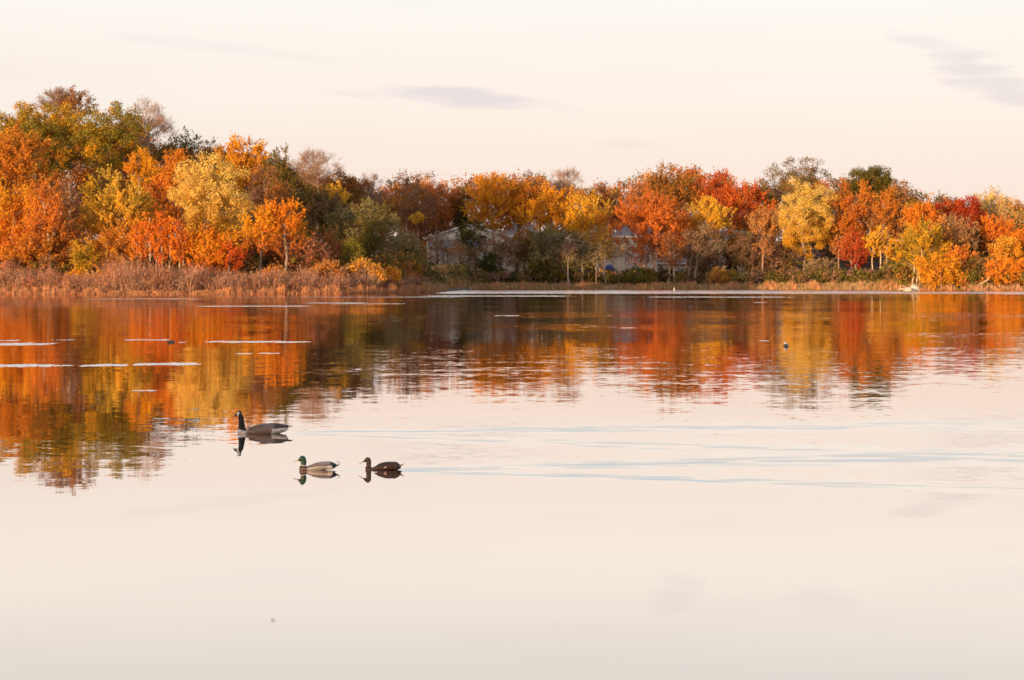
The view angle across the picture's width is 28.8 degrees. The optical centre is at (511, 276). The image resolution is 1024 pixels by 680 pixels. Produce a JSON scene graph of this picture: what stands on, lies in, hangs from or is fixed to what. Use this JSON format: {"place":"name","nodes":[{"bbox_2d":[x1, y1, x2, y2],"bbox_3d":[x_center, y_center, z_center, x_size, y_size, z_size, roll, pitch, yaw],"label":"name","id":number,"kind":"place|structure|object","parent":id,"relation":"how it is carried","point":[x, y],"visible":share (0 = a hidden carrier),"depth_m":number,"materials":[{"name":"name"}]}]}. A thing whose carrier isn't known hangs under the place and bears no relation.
{"place":"outdoors","nodes":[
{"label":"outdoors","id":0,"kind":"place"},
{"bbox_2d":[0,289,1023,679],"bbox_3d":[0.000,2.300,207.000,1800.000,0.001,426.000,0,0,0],"label":"water","id":1,"kind":"structure","parent":0,"point":[652,485],"depth_m":21.78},
{"bbox_2d":[233,410,290,433],"bbox_3d":[-3.653,2.167,29.144,0.885,0.406,0.319,0,0,0],"label":"canada goose","id":2,"kind":"object","parent":1,"relation":"on","point":[270,428],"visible":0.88,"depth_m":29.05},
{"bbox_2d":[293,456,339,470],"bbox_3d":[-2.321,2.234,23.627,0.552,0.212,0.172,0,0,0],"label":"mallard drake","id":3,"kind":"object","parent":1,"relation":"on","point":[323,465],"visible":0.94,"depth_m":23.57,"materials":[{"name":"multicoloured"}]},
{"bbox_2d":[0,0,1023,241],"label":"sky","id":4,"kind":"structure","parent":0,"point":[930,92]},
{"bbox_2d":[4,241,1022,293],"bbox_3d":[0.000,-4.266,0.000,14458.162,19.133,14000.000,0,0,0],"label":"ground","id":5,"kind":"structure","parent":0,"point":[842,265],"depth_m":429.73,"materials":[{"name":"brown soil"}]},
{"bbox_2d":[0,179,52,257],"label":"tree","id":6,"kind":"object","parent":5,"relation":"on","point":[14,217],"visible":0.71,"depth_m":269.19,"materials":[{"name":"orange plant"}]},
{"bbox_2d":[0,231,68,273],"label":"tree","id":7,"kind":"object","parent":5,"relation":"on","point":[25,248],"visible":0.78,"depth_m":264.99,"materials":[{"name":"orange plant"}]},
{"bbox_2d":[0,119,72,222],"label":"maple tree","id":8,"kind":"object","parent":5,"relation":"on","point":[9,160],"visible":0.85,"depth_m":287.39,"materials":[{"name":"orange plant"}]},
{"bbox_2d":[0,100,93,251],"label":"oak tree","id":9,"kind":"object","parent":5,"relation":"on","point":[68,139],"visible":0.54,"depth_m":310.22,"materials":[{"name":"green plant"}]},
{"bbox_2d":[23,173,74,270],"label":"maple tree","id":10,"kind":"object","parent":5,"relation":"on","point":[45,222],"visible":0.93,"depth_m":265.48,"materials":[{"name":"orange plant"}]},
{"bbox_2d":[35,86,78,273],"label":"tree","id":11,"kind":"object","parent":5,"relation":"on","point":[57,96],"visible":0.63,"depth_m":329.06,"materials":[{"name":"brown plant"}]},
{"bbox_2d":[44,213,86,275],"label":"tree","id":12,"kind":"object","parent":5,"relation":"on","point":[63,247],"visible":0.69,"depth_m":267.35,"materials":[{"name":"orange plant"}]},
{"bbox_2d":[46,170,105,265],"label":"tree","id":13,"kind":"object","parent":5,"relation":"on","point":[71,205],"visible":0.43,"depth_m":283.04,"materials":[{"name":"brown plant"}]},
{"bbox_2d":[55,85,98,219],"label":"tree","id":14,"kind":"object","parent":5,"relation":"on","point":[72,99],"visible":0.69,"depth_m":324.39,"materials":[{"name":"brown plant"}]},
{"bbox_2d":[67,233,100,271],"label":"tree","id":15,"kind":"object","parent":5,"relation":"on","point":[80,257],"visible":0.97,"depth_m":260.43,"materials":[{"name":"yellow plant"}]},
{"bbox_2d":[71,156,137,251],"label":"tree","id":16,"kind":"object","parent":5,"relation":"on","point":[105,186],"visible":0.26,"depth_m":299.30,"materials":[{"name":"brown plant"}]},
{"bbox_2d":[70,101,151,261],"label":"oak tree","id":17,"kind":"object","parent":5,"relation":"on","point":[102,138],"visible":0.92,"depth_m":306.75,"materials":[{"name":"green plant"}]},
{"bbox_2d":[86,226,145,267],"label":"tree","id":18,"kind":"object","parent":5,"relation":"on","point":[114,247],"visible":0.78,"depth_m":263.23,"materials":[{"name":"orange plant"}]},
{"bbox_2d":[73,163,162,257],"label":"tree","id":19,"kind":"object","parent":5,"relation":"on","point":[129,207],"visible":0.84,"depth_m":271.32,"materials":[{"name":"yellow plant"}]},
{"bbox_2d":[124,219,147,269],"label":"sapling","id":20,"kind":"object","parent":5,"relation":"on","point":[135,239],"visible":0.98,"depth_m":261.80,"materials":[{"name":"orange plant"}]},
{"bbox_2d":[122,146,161,230],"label":"maple tree","id":21,"kind":"object","parent":5,"relation":"on","point":[143,172],"visible":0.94,"depth_m":284.48,"materials":[{"name":"orange plant"}]},
{"bbox_2d":[137,210,160,267],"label":"sapling","id":22,"kind":"object","parent":5,"relation":"on","point":[148,242],"visible":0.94,"depth_m":261.79,"materials":[{"name":"orange plant"}]},
{"bbox_2d":[125,95,179,264],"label":"bare tree","id":23,"kind":"object","parent":5,"relation":"on","point":[156,123],"visible":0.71,"depth_m":324.78,"materials":[{"name":"bark"},{"name":"twigs"}]},
{"bbox_2d":[145,210,169,268],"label":"sapling","id":24,"kind":"object","parent":5,"relation":"on","point":[159,229],"visible":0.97,"depth_m":261.77,"materials":[{"name":"orange plant"}]},
{"bbox_2d":[155,216,181,270],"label":"sapling","id":25,"kind":"object","parent":5,"relation":"on","point":[168,232],"visible":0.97,"depth_m":261.72,"materials":[{"name":"orange plant"}]},
{"bbox_2d":[133,147,208,244],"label":"maple tree","id":26,"kind":"object","parent":5,"relation":"on","point":[165,178],"visible":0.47,"depth_m":298.54,"materials":[{"name":"orange plant"}]},
{"bbox_2d":[167,214,191,272],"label":"sapling","id":27,"kind":"object","parent":5,"relation":"on","point":[178,231],"visible":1,"depth_m":261.62,"materials":[{"name":"orange plant"}]},
{"bbox_2d":[158,125,209,221],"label":"tree","id":28,"kind":"object","parent":5,"relation":"on","point":[182,144],"visible":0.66,"depth_m":321.41,"materials":[{"name":"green plant"}]},
{"bbox_2d":[0,112,377,275],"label":"woods","id":29,"kind":"object","parent":5,"relation":"on","point":[79,168],"visible":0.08,"depth_m":336.81,"materials":[{"name":"orange plant"}]},
{"bbox_2d":[170,223,251,275],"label":"maple tree","id":30,"kind":"object","parent":5,"relation":"on","point":[202,248],"visible":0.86,"depth_m":262.45,"materials":[{"name":"orange plant"}]},
{"bbox_2d":[167,150,255,251],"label":"tree","id":31,"kind":"object","parent":5,"relation":"on","point":[197,183],"visible":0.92,"depth_m":268.76,"materials":[{"name":"yellow plant"}]},
{"bbox_2d":[0,253,427,291],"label":"brush","id":32,"kind":"object","parent":5,"relation":"on","point":[143,279],"visible":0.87,"depth_m":253.93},
{"bbox_2d":[0,244,435,279],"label":"undergrowth","id":33,"kind":"object","parent":5,"relation":"on","point":[389,258],"visible":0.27,"depth_m":266.96,"materials":[{"name":"brown plant"}]},
{"bbox_2d":[0,281,447,294],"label":"reeds","id":34,"kind":"object","parent":5,"relation":"on","point":[285,289],"visible":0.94,"depth_m":252.08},
{"bbox_2d":[214,238,248,275],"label":"maple tree","id":35,"kind":"object","parent":5,"relation":"on","point":[239,259],"visible":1,"depth_m":261.90,"materials":[{"name":"orange plant"}]},
{"bbox_2d":[212,131,276,268],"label":"maple tree","id":36,"kind":"object","parent":5,"relation":"on","point":[249,158],"visible":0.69,"depth_m":301.20,"materials":[{"name":"orange plant"}]},
{"bbox_2d":[226,227,286,269],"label":"tree","id":37,"kind":"object","parent":5,"relation":"on","point":[279,260],"visible":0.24,"depth_m":268.83,"materials":[{"name":"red plant"}]},
{"bbox_2d":[238,206,281,272],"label":"maple tree","id":38,"kind":"object","parent":5,"relation":"on","point":[258,232],"visible":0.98,"depth_m":264.52,"materials":[{"name":"orange plant"}]},
{"bbox_2d":[240,162,295,233],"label":"tree","id":39,"kind":"object","parent":5,"relation":"on","point":[274,191],"visible":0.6,"depth_m":287.64,"materials":[{"name":"brown plant"}]},
{"bbox_2d":[254,197,311,273],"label":"maple tree","id":40,"kind":"object","parent":5,"relation":"on","point":[285,210],"visible":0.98,"depth_m":265.60,"materials":[{"name":"orange plant"}]},
{"bbox_2d":[261,145,306,271],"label":"tree","id":41,"kind":"object","parent":5,"relation":"on","point":[286,171],"visible":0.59,"depth_m":299.15,"materials":[{"name":"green plant"}]},
{"bbox_2d":[265,229,332,271],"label":"tree","id":42,"kind":"object","parent":5,"relation":"on","point":[312,251],"visible":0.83,"depth_m":267.11,"materials":[{"name":"brown plant"}]},
{"bbox_2d":[291,147,345,229],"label":"bare tree","id":43,"kind":"object","parent":5,"relation":"on","point":[306,163],"visible":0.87,"depth_m":329.39,"materials":[{"name":"brown plant"}]},
{"bbox_2d":[292,181,353,266],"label":"tree","id":44,"kind":"object","parent":5,"relation":"on","point":[316,203],"visible":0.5,"depth_m":291.27,"materials":[{"name":"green plant"}]},
{"bbox_2d":[311,259,346,280],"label":"shrub","id":45,"kind":"object","parent":5,"relation":"on","point":[324,266],"visible":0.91,"depth_m":261.50,"materials":[{"name":"orange plant"}]},
{"bbox_2d":[305,224,355,266],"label":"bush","id":46,"kind":"object","parent":5,"relation":"on","point":[332,242],"visible":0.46,"depth_m":273.28,"materials":[{"name":"brown plant"}]},
{"bbox_2d":[323,201,369,251],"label":"willow tree","id":47,"kind":"object","parent":5,"relation":"on","point":[347,231],"visible":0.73,"depth_m":287.37,"materials":[{"name":"green plant"}]},
{"bbox_2d":[321,168,373,227],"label":"tree","id":48,"kind":"object","parent":5,"relation":"on","point":[351,182],"visible":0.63,"depth_m":320.89,"materials":[{"name":"brown plant"}]},
{"bbox_2d":[343,256,388,287],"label":"shrub","id":49,"kind":"object","parent":5,"relation":"on","point":[375,270],"visible":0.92,"depth_m":263.62,"materials":[{"name":"orange plant"}]},
{"bbox_2d":[349,196,407,261],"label":"tree","id":50,"kind":"object","parent":5,"relation":"on","point":[373,247],"visible":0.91,"depth_m":284.28,"materials":[{"name":"green plant"}]},
{"bbox_2d":[370,225,429,272],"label":"tree","id":51,"kind":"object","parent":5,"relation":"on","point":[405,244],"visible":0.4,"depth_m":298.98,"materials":[{"name":"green plant"}]},
{"bbox_2d":[373,169,440,244],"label":"tree","id":52,"kind":"object","parent":5,"relation":"on","point":[405,207],"visible":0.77,"depth_m":384.42,"materials":[{"name":"brown plant"}]},
{"bbox_2d":[395,210,448,254],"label":"tree","id":53,"kind":"object","parent":5,"relation":"on","point":[428,233],"visible":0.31,"depth_m":395.42,"materials":[{"name":"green plant"}]},
{"bbox_2d":[410,181,465,262],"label":"tree","id":54,"kind":"object","parent":5,"relation":"on","point":[445,212],"visible":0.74,"depth_m":391.43,"materials":[{"name":"brown plant"}]},
{"bbox_2d":[421,263,470,291],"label":"grass","id":55,"kind":"structure","parent":5,"relation":"on","point":[448,275],"depth_m":321.48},
{"bbox_2d":[427,235,469,263],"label":"tree","id":56,"kind":"object","parent":5,"relation":"on","point":[438,245],"visible":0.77,"depth_m":379.49,"materials":[{"name":"grey plant"}]},
{"bbox_2d":[449,189,470,264],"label":"evergreen tree","id":57,"kind":"object","parent":5,"relation":"on","point":[460,216],"visible":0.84,"depth_m":391.59,"materials":[{"name":"green plant"}]},
{"bbox_2d":[427,224,514,271],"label":"house","id":58,"kind":"structure","parent":5,"relation":"on","point":[451,236],"depth_m":410.00,"materials":[{"name":"grey"}]},
{"bbox_2d":[452,218,491,271],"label":"evergreen tree","id":59,"kind":"object","parent":5,"relation":"on","point":[470,234],"visible":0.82,"depth_m":385.44,"materials":[{"name":"green plant"}]},
{"bbox_2d":[474,251,505,275],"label":"bush","id":60,"kind":"object","parent":5,"relation":"on","point":[485,265],"visible":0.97,"depth_m":372.98,"materials":[{"name":"green plant"}]},
{"bbox_2d":[459,170,523,251],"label":"maple tree","id":61,"kind":"object","parent":5,"relation":"on","point":[488,190],"visible":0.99,"depth_m":383.90,"materials":[{"name":"orange plant"}]},
{"bbox_2d":[476,227,528,280],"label":"tree","id":62,"kind":"object","parent":5,"relation":"on","point":[499,247],"visible":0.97,"depth_m":375.24,"materials":[{"name":"brown plant"}]},
{"bbox_2d":[493,178,542,273],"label":"maple tree","id":63,"kind":"object","parent":5,"relation":"on","point":[521,191],"visible":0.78,"depth_m":386.56,"materials":[{"name":"orange plant"}]},
{"bbox_2d":[516,254,560,282],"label":"shrub","id":64,"kind":"object","parent":5,"relation":"on","point":[534,267],"visible":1,"depth_m":371.18,"materials":[{"name":"green plant"}]},
{"bbox_2d":[511,181,584,279],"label":"maple tree","id":65,"kind":"object","parent":5,"relation":"on","point":[549,206],"visible":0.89,"depth_m":381.29,"materials":[{"name":"orange plant"}]},
{"bbox_2d":[527,222,589,283],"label":"tree","id":66,"kind":"object","parent":5,"relation":"on","point":[549,236],"visible":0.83,"depth_m":372.38,"materials":[{"name":"green plant"}]},
{"bbox_2d":[545,166,584,272],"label":"bare tree","id":67,"kind":"object","parent":5,"relation":"on","point":[560,184],"visible":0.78,"depth_m":398.03,"materials":[{"name":"bark"},{"name":"wood"}]},
{"bbox_2d":[565,232,601,281],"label":"tree","id":68,"kind":"object","parent":5,"relation":"on","point":[583,244],"visible":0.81,"depth_m":371.66,"materials":[{"name":"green plant"}]},
{"bbox_2d":[560,189,614,271],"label":"tree","id":69,"kind":"object","parent":5,"relation":"on","point":[588,214],"visible":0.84,"depth_m":378.36,"materials":[{"name":"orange plant"}]},
{"bbox_2d":[580,224,619,281],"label":"tree","id":70,"kind":"object","parent":5,"relation":"on","point":[597,238],"visible":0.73,"depth_m":373.35,"materials":[{"name":"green plant"}]},
{"bbox_2d":[615,236,664,268],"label":"tree","id":71,"kind":"object","parent":5,"relation":"on","point":[640,256],"visible":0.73,"depth_m":378.32,"materials":[{"name":"brown plant"}]},
{"bbox_2d":[595,226,689,273],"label":"house","id":72,"kind":"structure","parent":5,"relation":"on","point":[622,265],"depth_m":398.00,"materials":[{"name":"beige"}]},
{"bbox_2d":[595,184,693,282],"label":"maple tree","id":73,"kind":"object","parent":5,"relation":"on","point":[647,210],"visible":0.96,"depth_m":375.32,"materials":[{"name":"orange plant"}]},
{"bbox_2d":[422,261,901,286],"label":"undergrowth","id":74,"kind":"object","parent":5,"relation":"on","point":[797,275],"visible":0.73,"depth_m":364.95,"materials":[{"name":"green plant"}]},
{"bbox_2d":[428,278,906,291],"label":"grass","id":75,"kind":"structure","parent":5,"relation":"on","point":[812,284],"depth_m":362.98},
{"bbox_2d":[631,161,710,268],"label":"maple tree","id":76,"kind":"object","parent":5,"relation":"on","point":[676,188],"visible":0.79,"depth_m":396.73,"materials":[{"name":"orange plant"}]},
{"bbox_2d":[654,228,687,283],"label":"tree","id":77,"kind":"object","parent":5,"relation":"on","point":[671,260],"visible":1,"depth_m":371.46,"materials":[{"name":"brown plant"}]},
{"bbox_2d":[348,162,1023,271],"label":"woods","id":78,"kind":"object","parent":5,"relation":"on","point":[643,177],"visible":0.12,"depth_m":427.28,"materials":[{"name":"orange plant"}]},
{"bbox_2d":[675,220,735,280],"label":"tree","id":79,"kind":"object","parent":5,"relation":"on","point":[700,243],"visible":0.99,"depth_m":372.49,"materials":[{"name":"brown plant"}]},
{"bbox_2d":[681,193,737,272],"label":"tree","id":80,"kind":"object","parent":5,"relation":"on","point":[715,215],"visible":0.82,"depth_m":379.34,"materials":[{"name":"yellow plant"}]},
{"bbox_2d":[690,166,741,271],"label":"maple tree","id":81,"kind":"object","parent":5,"relation":"on","point":[715,187],"visible":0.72,"depth_m":394.81,"materials":[{"name":"orange plant"}]},
{"bbox_2d":[718,225,755,270],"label":"tree","id":82,"kind":"object","parent":5,"relation":"on","point":[730,242],"visible":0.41,"depth_m":379.14,"materials":[{"name":"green plant"}]},
{"bbox_2d":[717,179,778,265],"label":"maple tree","id":83,"kind":"object","parent":5,"relation":"on","point":[747,205],"visible":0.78,"depth_m":391.05,"materials":[{"name":"orange plant"}]},
{"bbox_2d":[724,230,772,271],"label":"tree","id":84,"kind":"object","parent":5,"relation":"on","point":[749,257],"visible":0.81,"depth_m":372.87,"materials":[{"name":"brown plant"}]},
{"bbox_2d":[744,203,789,245],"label":"tree","id":85,"kind":"object","parent":5,"relation":"on","point":[767,222],"visible":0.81,"depth_m":381.17,"materials":[{"name":"brown plant"}]},
{"bbox_2d":[758,241,801,276],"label":"tree","id":86,"kind":"object","parent":5,"relation":"on","point":[778,254],"visible":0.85,"depth_m":371.06,"materials":[{"name":"brown plant"}]},
{"bbox_2d":[755,156,841,269],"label":"tree","id":87,"kind":"object","parent":5,"relation":"on","point":[783,183],"visible":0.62,"depth_m":393.54,"materials":[{"name":"brown plant"}]},
{"bbox_2d":[777,175,839,272],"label":"tree","id":88,"kind":"object","parent":5,"relation":"on","point":[790,226],"visible":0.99,"depth_m":372.78,"materials":[{"name":"yellow plant"}]},
{"bbox_2d":[816,179,886,269],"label":"maple tree","id":89,"kind":"object","parent":5,"relation":"on","point":[846,222],"visible":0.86,"depth_m":374.92,"materials":[{"name":"orange plant"}]},
{"bbox_2d":[834,224,871,270],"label":"maple tree","id":90,"kind":"object","parent":5,"relation":"on","point":[854,251],"visible":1,"depth_m":363.52,"materials":[{"name":"red plant"}]},
{"bbox_2d":[841,165,901,268],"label":"oak tree","id":91,"kind":"object","parent":5,"relation":"on","point":[877,172],"visible":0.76,"depth_m":394.70,"materials":[{"name":"green plant"}]},
{"bbox_2d":[857,185,912,267],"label":"maple tree","id":92,"kind":"object","parent":5,"relation":"on","point":[891,204],"visible":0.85,"depth_m":373.23,"materials":[{"name":"orange plant"}]},
{"bbox_2d":[885,178,914,263],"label":"oak tree","id":93,"kind":"object","parent":5,"relation":"on","point":[904,197],"visible":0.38,"depth_m":391.64,"materials":[{"name":"brown plant"}]},
{"bbox_2d":[879,215,952,283],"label":"tree","id":94,"kind":"object","parent":5,"relation":"on","point":[925,240],"visible":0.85,"depth_m":327.29,"materials":[{"name":"yellow plant"}]},
{"bbox_2d":[900,198,945,237],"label":"maple tree","id":95,"kind":"object","parent":5,"relation":"on","point":[915,212],"visible":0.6,"depth_m":345.33,"materials":[{"name":"orange plant"}]},
{"bbox_2d":[912,252,970,289],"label":"shrub","id":96,"kind":"object","parent":5,"relation":"on","point":[941,264],"visible":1,"depth_m":320.26,"materials":[{"name":"orange plant"}]},
{"bbox_2d":[874,282,1023,290],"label":"grass","id":97,"kind":"structure","parent":5,"relation":"on","point":[990,287],"depth_m":316.76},
{"bbox_2d":[880,264,1023,287],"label":"undergrowth","id":98,"kind":"object","parent":5,"relation":"on","point":[965,281],"visible":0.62,"depth_m":321.28,"materials":[{"name":"orange plant"}]},
{"bbox_2d":[928,212,982,265],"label":"tree","id":99,"kind":"object","parent":5,"relation":"on","point":[956,237],"visible":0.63,"depth_m":334.87,"materials":[{"name":"brown plant"}]},
{"bbox_2d":[932,193,987,263],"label":"maple tree","id":100,"kind":"object","parent":5,"relation":"on","point":[973,209],"visible":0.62,"depth_m":350.98,"materials":[{"name":"red plant"}]},
{"bbox_2d":[897,195,1023,270],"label":"woods","id":101,"kind":"object","parent":5,"relation":"on","point":[910,203],"visible":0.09,"depth_m":365.70,"materials":[{"name":"orange plant"}]},
{"bbox_2d":[943,243,980,272],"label":"maple tree","id":102,"kind":"object","parent":5,"relation":"on","point":[961,254],"visible":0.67,"depth_m":324.55,"materials":[{"name":"orange plant"}]},
{"bbox_2d":[971,185,1011,251],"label":"tree","id":103,"kind":"object","parent":5,"relation":"on","point":[990,199],"visible":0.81,"depth_m":357.54,"materials":[{"name":"yellow plant"}]},
{"bbox_2d":[973,212,1023,263],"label":"maple tree","id":104,"kind":"object","parent":5,"relation":"on","point":[987,231],"visible":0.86,"depth_m":338.91,"materials":[{"name":"orange plant"}]},
{"bbox_2d":[984,254,1023,285],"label":"shrub","id":105,"kind":"object","parent":5,"relation":"on","point":[1016,266],"visible":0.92,"depth_m":316.96,"materials":[{"name":"orange plant"}]},
{"bbox_2d":[985,235,1023,283],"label":"maple tree","id":106,"kind":"object","parent":5,"relation":"on","point":[1003,248],"visible":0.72,"depth_m":325.47,"materials":[{"name":"orange plant"}]},
{"bbox_2d":[995,200,1023,258],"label":"tree","id":107,"kind":"object","parent":5,"relation":"on","point":[1017,216],"visible":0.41,"depth_m":349.24,"materials":[{"name":"orange plant"}]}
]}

